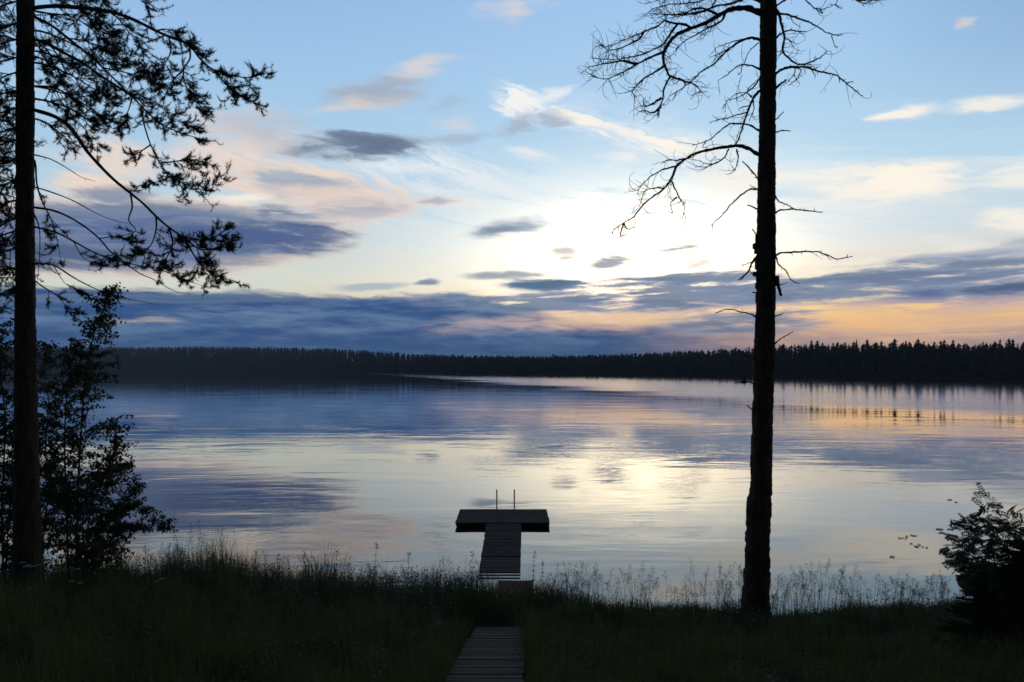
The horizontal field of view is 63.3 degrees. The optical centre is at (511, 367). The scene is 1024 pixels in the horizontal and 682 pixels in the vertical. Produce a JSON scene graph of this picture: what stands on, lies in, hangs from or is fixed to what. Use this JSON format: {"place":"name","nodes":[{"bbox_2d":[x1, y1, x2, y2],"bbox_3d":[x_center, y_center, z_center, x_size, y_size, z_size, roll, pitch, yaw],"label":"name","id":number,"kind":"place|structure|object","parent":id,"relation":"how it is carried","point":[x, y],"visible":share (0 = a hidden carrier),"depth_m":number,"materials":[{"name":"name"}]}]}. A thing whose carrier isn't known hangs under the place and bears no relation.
{"place":"outdoors","nodes":[
{"label":"outdoors","id":0,"kind":"place"},
{"bbox_2d":[1,356,1013,380],"bbox_3d":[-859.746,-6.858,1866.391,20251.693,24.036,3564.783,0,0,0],"label":"shore terrain","id":1,"kind":"structure","parent":0,"point":[298,370],"depth_m":920.62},
{"bbox_2d":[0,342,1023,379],"bbox_3d":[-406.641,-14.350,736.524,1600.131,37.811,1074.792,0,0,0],"label":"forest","id":2,"kind":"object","parent":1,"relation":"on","point":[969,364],"visible":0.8,"depth_m":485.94,"materials":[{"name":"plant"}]},
{"bbox_2d":[780,344,786,372],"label":"spruce tree","id":3,"kind":"object","parent":1,"relation":"on","point":[783,353],"visible":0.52,"depth_m":352.66,"materials":[{"name":"plant"}]},
{"bbox_2d":[797,346,803,376],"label":"spruce tree","id":4,"kind":"object","parent":1,"relation":"on","point":[801,355],"visible":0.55,"depth_m":344.25,"materials":[{"name":"plant"}]},
{"bbox_2d":[808,340,816,375],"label":"spruce tree","id":5,"kind":"object","parent":1,"relation":"on","point":[811,351],"visible":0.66,"depth_m":344.09,"materials":[{"name":"plant"}]},
{"bbox_2d":[813,340,820,353],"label":"spruce tree","id":6,"kind":"object","parent":1,"relation":"on","point":[817,347],"visible":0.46,"depth_m":381.27,"materials":[{"name":"plant"}]},
{"bbox_2d":[836,341,839,362],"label":"spruce tree","id":7,"kind":"object","parent":1,"relation":"on","point":[837,348],"visible":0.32,"depth_m":347.59,"materials":[{"name":"plant"}]},
{"bbox_2d":[837,344,842,375],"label":"spruce tree","id":8,"kind":"object","parent":1,"relation":"on","point":[840,351],"visible":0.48,"depth_m":333.19,"materials":[{"name":"plant"}]},
{"bbox_2d":[839,343,848,376],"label":"spruce tree","id":9,"kind":"object","parent":1,"relation":"on","point":[845,355],"visible":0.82,"depth_m":323.14,"materials":[{"name":"plant"}]},
{"bbox_2d":[850,341,858,354],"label":"spruce tree","id":10,"kind":"object","parent":1,"relation":"on","point":[853,347],"visible":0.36,"depth_m":345.69,"materials":[{"name":"plant"}]},
{"bbox_2d":[862,339,871,362],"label":"spruce tree","id":11,"kind":"object","parent":1,"relation":"on","point":[867,347],"visible":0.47,"depth_m":333.38,"materials":[{"name":"plant"}]},
{"bbox_2d":[869,342,880,376],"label":"spruce tree","id":12,"kind":"object","parent":1,"relation":"on","point":[876,352],"visible":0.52,"depth_m":317.76,"materials":[{"name":"plant"}]},
{"bbox_2d":[879,341,882,352],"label":"spruce tree","id":13,"kind":"object","parent":1,"relation":"on","point":[881,348],"visible":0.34,"depth_m":321.91,"materials":[{"name":"plant"}]},
{"bbox_2d":[876,347,888,373],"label":"spruce tree","id":14,"kind":"object","parent":1,"relation":"on","point":[885,348],"visible":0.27,"depth_m":314.22,"materials":[{"name":"plant"}]},
{"bbox_2d":[884,339,903,376],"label":"spruce tree","id":15,"kind":"object","parent":1,"relation":"on","point":[894,353],"visible":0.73,"depth_m":303.72,"materials":[{"name":"plant"}]},
{"bbox_2d":[903,341,913,367],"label":"spruce tree","id":16,"kind":"object","parent":1,"relation":"on","point":[909,347],"visible":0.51,"depth_m":310.02,"materials":[{"name":"plant"}]},
{"bbox_2d":[911,338,922,377],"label":"spruce tree","id":17,"kind":"object","parent":1,"relation":"on","point":[917,351],"visible":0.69,"depth_m":297.74,"materials":[{"name":"plant"}]},
{"bbox_2d":[926,345,931,363],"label":"spruce tree","id":18,"kind":"object","parent":1,"relation":"on","point":[928,350],"visible":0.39,"depth_m":300.81,"materials":[{"name":"plant"}]},
{"bbox_2d":[931,341,936,358],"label":"spruce tree","id":19,"kind":"object","parent":1,"relation":"on","point":[934,348],"visible":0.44,"depth_m":305.69,"materials":[{"name":"black plant"}]},
{"bbox_2d":[932,341,946,377],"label":"spruce tree","id":20,"kind":"object","parent":1,"relation":"on","point":[940,365],"visible":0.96,"depth_m":288.11,"materials":[{"name":"plant"}]},
{"bbox_2d":[942,340,947,354],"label":"spruce tree","id":21,"kind":"object","parent":1,"relation":"on","point":[944,348],"visible":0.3,"depth_m":297.15,"materials":[{"name":"plant"}]},
{"bbox_2d":[976,344,981,358],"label":"spruce tree","id":22,"kind":"object","parent":1,"relation":"on","point":[978,348],"visible":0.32,"depth_m":332.22,"materials":[{"name":"plant"}]},
{"bbox_2d":[991,342,998,365],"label":"spruce tree","id":23,"kind":"object","parent":1,"relation":"on","point":[994,347],"visible":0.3,"depth_m":288.44,"materials":[{"name":"plant"}]},
{"bbox_2d":[996,340,1005,374],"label":"spruce tree","id":24,"kind":"object","parent":1,"relation":"on","point":[1000,354],"visible":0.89,"depth_m":269.18,"materials":[{"name":"plant"}]},
{"bbox_2d":[1004,338,1011,353],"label":"spruce tree","id":25,"kind":"object","parent":1,"relation":"on","point":[1009,342],"visible":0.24,"depth_m":301.19,"materials":[{"name":"plant"}]},
{"bbox_2d":[1009,339,1015,354],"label":"spruce tree","id":26,"kind":"object","parent":1,"relation":"on","point":[1012,344],"visible":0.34,"depth_m":284.93,"materials":[{"name":"plant"}]},
{"bbox_2d":[0,371,1023,617],"bbox_3d":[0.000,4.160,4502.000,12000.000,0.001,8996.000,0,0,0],"label":"water","id":27,"kind":"structure","parent":0,"point":[618,475],"depth_m":33.70,"materials":[{"name":"blue liquid"}]},
{"bbox_2d":[455,489,549,578],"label":"swimming jetty","id":28,"kind":"object","parent":27,"relation":"on","point":[502,536],"visible":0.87,"depth_m":20.81,"materials":[{"name":"grey wood"}]},
{"bbox_2d":[39,370,1023,381],"bbox_3d":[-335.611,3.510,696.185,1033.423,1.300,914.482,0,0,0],"label":"sedge","id":29,"kind":"object","parent":27,"relation":"on","point":[914,378],"visible":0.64,"depth_m":339.48,"materials":[{"name":"plant"}]},
{"bbox_2d":[955,574,1023,597],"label":"rowing boat","id":30,"kind":"object","parent":27,"relation":"on","point":[969,586],"visible":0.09,"depth_m":13.33,"materials":[{"name":"brown wood"}]},
{"bbox_2d":[0,527,1023,681],"bbox_3d":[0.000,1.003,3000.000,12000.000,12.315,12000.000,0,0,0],"label":"ground","id":31,"kind":"structure","parent":0,"point":[591,675],"depth_m":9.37,"materials":[{"name":"green plant"}]},
{"bbox_2d":[0,317,60,588],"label":"birch tree","id":32,"kind":"object","parent":31,"relation":"on","point":[5,525],"visible":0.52,"depth_m":11.79,"materials":[{"name":"green plant"}]},
{"bbox_2d":[8,340,90,570],"bbox_3d":[-7.483,1.590,13.163,1.347,4.082,1.425,0,0,0],"label":"birch tree","id":33,"kind":"object","parent":31,"relation":"on","point":[46,358],"visible":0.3,"depth_m":13.16,"materials":[{"name":"green plant"}]},
{"bbox_2d":[13,282,141,593],"bbox_3d":[-6.208,1.065,11.912,1.841,4.615,1.405,0,0,44],"label":"birch tree","id":34,"kind":"object","parent":31,"relation":"on","point":[74,375],"visible":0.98,"depth_m":11.87,"materials":[{"name":"green plant"}]},
{"bbox_2d":[40,458,177,590],"bbox_3d":[-6.154,2.440,12.676,2.127,2.164,1.105,0,0,0],"label":"birch shrub","id":35,"kind":"object","parent":31,"relation":"on","point":[116,512],"visible":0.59,"depth_m":12.56,"materials":[{"name":"green plant"}]},
{"bbox_2d":[0,0,276,596],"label":"pine tree","id":36,"kind":"object","parent":31,"relation":"on","point":[27,541],"visible":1,"depth_m":10.91,"materials":[{"name":"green plant"}]},
{"bbox_2d":[203,549,209,580],"bbox_3d":[-4.859,3.235,13.197,0.151,0.729,0.160,0,0,-32],"label":"leafy plant","id":37,"kind":"object","parent":31,"relation":"on","point":[206,561],"visible":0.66,"depth_m":13.20,"materials":[{"name":"green plant"}]},
{"bbox_2d":[302,551,309,593],"bbox_3d":[-3.375,3.439,13.590,0.171,0.874,0.159,0,0,0],"label":"leafy plant","id":38,"kind":"object","parent":31,"relation":"on","point":[305,569],"visible":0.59,"depth_m":13.60,"materials":[{"name":"green plant"}]},
{"bbox_2d":[446,627,524,681],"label":"boardwalk","id":39,"kind":"structure","parent":31,"relation":"on","point":[485,656],"depth_m":8.76,"materials":[{"name":"grey wood"}]},
{"bbox_2d":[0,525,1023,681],"bbox_3d":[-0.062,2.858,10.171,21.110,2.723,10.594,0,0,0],"label":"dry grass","id":40,"kind":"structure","parent":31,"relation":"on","point":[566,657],"depth_m":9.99,"materials":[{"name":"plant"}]},
{"bbox_2d":[497,580,533,597],"bbox_3d":[0.066,4.286,14.985,0.643,0.748,1.270,0,0,0],"label":"plank step","id":41,"kind":"object","parent":31,"relation":"on","point":[514,583],"visible":0.27,"depth_m":15.15,"materials":[{"name":"red wood"}]},
{"bbox_2d":[13,520,1022,667],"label":"seed grass","id":42,"kind":"structure","parent":31,"relation":"on","point":[920,594],"depth_m":13.41,"materials":[{"name":"plant"}]},
{"bbox_2d":[540,561,545,593],"bbox_3d":[0.517,3.676,14.300,0.165,0.721,0.144,0,0,0],"label":"leafy plant","id":43,"kind":"object","parent":31,"relation":"on","point":[542,572],"visible":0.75,"depth_m":14.30,"materials":[{"name":"green plant"}]},
{"bbox_2d":[577,0,882,623],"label":"dead pine tree","id":44,"kind":"object","parent":31,"relation":"on","point":[756,579],"visible":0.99,"depth_m":12.87,"materials":[{"name":"black wood"}]},
{"bbox_2d":[931,573,1023,648],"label":"young spruce","id":45,"kind":"object","parent":31,"relation":"on","point":[992,617],"visible":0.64,"depth_m":10.50,"materials":[{"name":"green plant"}]},
{"bbox_2d":[939,482,1023,626],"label":"rowan bush","id":46,"kind":"object","parent":31,"relation":"on","point":[982,568],"visible":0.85,"depth_m":10.93,"materials":[{"name":"green plant"}]},
{"bbox_2d":[959,542,1023,641],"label":"young spruce","id":47,"kind":"object","parent":31,"relation":"on","point":[1017,567],"visible":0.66,"depth_m":10.84,"materials":[{"name":"green plant"}]},
{"bbox_2d":[0,0,1023,362],"label":"sky","id":48,"kind":"structure","parent":0,"point":[431,177],"materials":[{"name":"blue"}]}
]}

